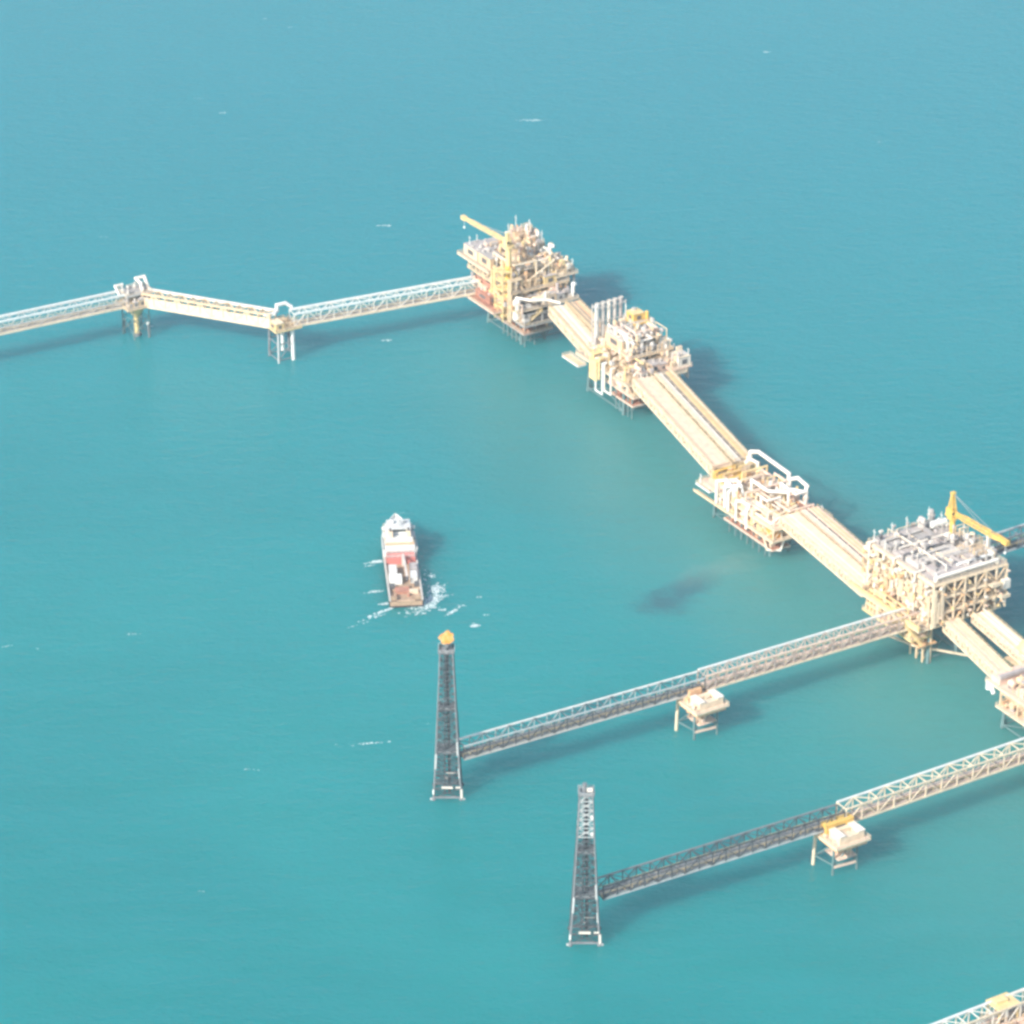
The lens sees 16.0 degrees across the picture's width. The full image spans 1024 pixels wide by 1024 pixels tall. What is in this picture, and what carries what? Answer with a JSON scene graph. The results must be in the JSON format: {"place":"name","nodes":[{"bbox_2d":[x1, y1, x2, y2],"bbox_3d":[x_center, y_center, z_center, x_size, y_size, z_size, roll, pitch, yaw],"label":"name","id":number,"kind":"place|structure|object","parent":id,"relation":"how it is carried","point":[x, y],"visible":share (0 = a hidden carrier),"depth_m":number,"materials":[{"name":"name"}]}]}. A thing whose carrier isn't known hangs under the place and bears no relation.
{"place":"outdoors","nodes":[
{"label":"outdoors","id":0,"kind":"place"},
{"bbox_2d":[0,0,1023,1023],"bbox_3d":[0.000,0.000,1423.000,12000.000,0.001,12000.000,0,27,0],"label":"sea","id":1,"kind":"structure","parent":0,"point":[795,228],"depth_m":1431.10,"materials":[{"name":"liquid"}]},
{"bbox_2d":[114,275,152,339],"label":"bridge support","id":2,"kind":"object","parent":1,"relation":"in","point":[134,305],"visible":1,"depth_m":1564.83,"materials":[{"name":"yellow paint"}]},
{"bbox_2d":[0,289,129,335],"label":"truss bridge","id":3,"kind":"structure","parent":2,"relation":"on","point":[57,318],"depth_m":1549.83,"materials":[{"name":"white paint"}]},
{"bbox_2d":[141,288,275,327],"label":"truss bridge","id":4,"kind":"structure","parent":2,"relation":"on","point":[212,312],"depth_m":1552.67,"materials":[{"name":"white paint"}]},
{"bbox_2d":[263,301,301,363],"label":"bridge support","id":5,"kind":"object","parent":1,"relation":"in","point":[282,325],"visible":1,"depth_m":1544.91,"materials":[{"name":"metal"}]},
{"bbox_2d":[289,276,478,325],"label":"truss bridge","id":6,"kind":"structure","parent":5,"relation":"on","point":[381,307],"depth_m":1559.82,"materials":[{"name":"white paint"}]},
{"bbox_2d":[5,52,766,891],"bbox_3d":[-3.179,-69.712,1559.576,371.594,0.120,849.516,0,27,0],"label":"whitecap foam","id":7,"kind":"object","parent":1,"relation":"on","point":[381,340],"visible":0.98,"depth_m":1567.49,"materials":[{"name":"white"}]},
{"bbox_2d":[381,513,422,607],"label":"supply boat","id":8,"kind":"object","parent":1,"relation":"on","point":[399,544],"visible":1,"depth_m":1379.02,"materials":[{"name":"white paint"}]},
{"bbox_2d":[388,564,396,573],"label":"cargo container","id":9,"kind":"object","parent":8,"relation":"on","point":[392,568],"visible":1,"depth_m":1368.44,"materials":[{"name":"white metal"}]},
{"bbox_2d":[389,573,401,584],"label":"cargo tank","id":10,"kind":"object","parent":8,"relation":"on","point":[396,579],"visible":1,"depth_m":1362.97,"materials":[{"name":"white paint"}]},
{"bbox_2d":[395,586,408,593],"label":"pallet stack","id":11,"kind":"object","parent":8,"relation":"on","point":[401,590],"visible":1,"depth_m":1356.97,"materials":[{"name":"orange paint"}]},
{"bbox_2d":[409,562,416,569],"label":"cargo container","id":12,"kind":"object","parent":8,"relation":"on","point":[412,565],"visible":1,"depth_m":1371.73,"materials":[{"name":"grey metal"}]},
{"bbox_2d":[409,588,417,593],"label":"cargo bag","id":13,"kind":"object","parent":8,"relation":"on","point":[413,591],"visible":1,"depth_m":1356.76,"materials":[{"name":"beige paint"}]},
{"bbox_2d":[409,570,417,582],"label":"cargo container","id":14,"kind":"object","parent":8,"relation":"on","point":[413,576],"visible":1,"depth_m":1364.50,"materials":[{"name":"white metal"}]},
{"bbox_2d":[414,581,418,586],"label":"cargo crate","id":15,"kind":"object","parent":8,"relation":"on","point":[416,583],"visible":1,"depth_m":1361.72,"materials":[{"name":"grey paint"}]},
{"bbox_2d":[351,560,484,626],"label":"boat wake foam","id":16,"kind":"object","parent":1,"relation":"on","point":[432,587],"visible":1,"depth_m":1357.89,"materials":[{"name":"white"}]},
{"bbox_2d":[430,630,464,800],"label":"flare tower","id":17,"kind":"structure","parent":1,"relation":"in","point":[448,749],"depth_m":1222.84,"materials":[{"name":"metal"}]},
{"bbox_2d":[457,217,578,346],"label":"gas platform","id":18,"kind":"structure","parent":1,"relation":"in","point":[523,291],"depth_m":1564.16,"materials":[{"name":"metal"}]},
{"bbox_2d":[461,215,513,265],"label":"pedestal crane","id":19,"kind":"object","parent":18,"relation":"on","point":[507,244],"visible":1,"depth_m":1552.88,"materials":[{"name":"yellow paint"}]},
{"bbox_2d":[566,782,603,946],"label":"flare tower","id":20,"kind":"structure","parent":1,"relation":"in","point":[586,892],"depth_m":1145.33,"materials":[{"name":"metal"}]},
{"bbox_2d":[562,296,691,418],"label":"gas platform","id":21,"kind":"structure","parent":1,"relation":"in","point":[635,347],"depth_m":1503.53,"materials":[{"name":"metal"}]},
{"bbox_2d":[548,302,602,356],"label":"pipe bridge","id":22,"kind":"structure","parent":21,"relation":"attached to","point":[570,325],"depth_m":1535.48,"materials":[{"name":"beige paint"}]},
{"bbox_2d":[565,298,605,334],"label":"pipe bridge","id":23,"kind":"structure","parent":21,"relation":"attached to","point":[582,310],"depth_m":1546.60,"materials":[{"name":"beige paint"}]},
{"bbox_2d":[673,687,729,739],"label":"bridge support","id":24,"kind":"object","parent":1,"relation":"in","point":[698,704],"visible":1,"depth_m":1263.26,"materials":[{"name":"beige paint"}]},
{"bbox_2d":[456,671,705,760],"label":"truss bridge","id":25,"kind":"structure","parent":24,"relation":"on","point":[517,737],"depth_m":1246.41,"materials":[{"name":"white paint"}]},
{"bbox_2d":[697,606,917,690],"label":"truss bridge","id":26,"kind":"structure","parent":24,"relation":"on","point":[792,659],"depth_m":1287.50,"materials":[{"name":"white paint"}]},
{"bbox_2d":[693,450,832,556],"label":"gas platform","id":27,"kind":"structure","parent":1,"relation":"in","point":[755,501],"depth_m":1395.93,"materials":[{"name":"metal"}]},
{"bbox_2d":[632,374,731,475],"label":"pipe bridge","id":28,"kind":"structure","parent":27,"relation":"attached to","point":[693,438],"depth_m":1450.45,"materials":[{"name":"beige paint"}]},
{"bbox_2d":[654,368,752,468],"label":"pipe bridge","id":29,"kind":"structure","parent":27,"relation":"attached to","point":[727,443],"depth_m":1456.21,"materials":[{"name":"beige paint"}]},
{"bbox_2d":[780,510,871,596],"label":"pipe bridge","id":30,"kind":"structure","parent":27,"relation":"attached to","point":[807,535],"depth_m":1355.97,"materials":[{"name":"beige paint"}]},
{"bbox_2d":[811,813,870,875],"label":"bridge support","id":31,"kind":"object","parent":1,"relation":"in","point":[842,837],"visible":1,"depth_m":1185.82,"materials":[{"name":"beige paint"}]},
{"bbox_2d":[594,804,845,899],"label":"truss bridge","id":32,"kind":"structure","parent":31,"relation":"on","point":[714,858],"depth_m":1168.84,"materials":[{"name":"metal"}]},
{"bbox_2d":[836,737,1023,821],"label":"truss bridge","id":33,"kind":"structure","parent":31,"relation":"on","point":[900,798],"depth_m":1207.65,"materials":[{"name":"white paint"}]},
{"bbox_2d":[848,509,1010,663],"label":"gas platform","id":34,"kind":"structure","parent":1,"relation":"in","point":[933,571],"depth_m":1311.72,"materials":[{"name":"metal"}]},
{"bbox_2d":[800,504,872,566],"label":"pipe bridge","id":35,"kind":"structure","parent":34,"relation":"attached to","point":[836,532],"depth_m":1366.03,"materials":[{"name":"beige paint"}]},
{"bbox_2d":[945,491,1009,553],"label":"pedestal crane","id":36,"kind":"object","parent":34,"relation":"on","point":[952,514],"visible":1,"depth_m":1319.40,"materials":[{"name":"yellow paint"}]},
{"bbox_2d":[975,524,1023,554],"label":"truss bridge","id":37,"kind":"structure","parent":34,"relation":"attached to","point":[1016,543],"depth_m":1362.47,"materials":[{"name":"metal"}]},
{"bbox_2d":[979,992,1023,1023],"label":"bridge support","id":38,"kind":"object","parent":1,"relation":"in","point":[1000,1002],"visible":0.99,"depth_m":1089.25,"materials":[{"name":"yellow paint"}]},
{"bbox_2d":[931,1001,1006,1023],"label":"truss bridge","id":39,"kind":"structure","parent":38,"relation":"on","point":[991,1017],"depth_m":1085.36,"materials":[{"name":"white paint"}]},
{"bbox_2d":[995,988,1023,1022],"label":"truss bridge","id":40,"kind":"structure","parent":38,"relation":"on","point":[1011,1013],"depth_m":1092.01,"materials":[{"name":"white paint"}]},
{"bbox_2d":[985,640,1023,737],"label":"gas platform","id":41,"kind":"structure","parent":1,"relation":"in","point":[1009,684],"depth_m":1266.80,"materials":[{"name":"metal"}]},
{"bbox_2d":[942,615,1012,674],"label":"pipe bridge","id":42,"kind":"structure","parent":41,"relation":"attached to","point":[979,652],"depth_m":1288.95,"materials":[{"name":"beige paint"}]},
{"bbox_2d":[971,608,1023,663],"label":"pipe bridge","id":43,"kind":"structure","parent":41,"relation":"attached to","point":[996,630],"depth_m":1294.57,"materials":[{"name":"beige paint"}]},
{"bbox_2d":[766,528,780,538],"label":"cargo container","id":44,"kind":"object","parent":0,"point":[775,534],"visible":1,"depth_m":1380.60,"materials":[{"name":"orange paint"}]}
]}

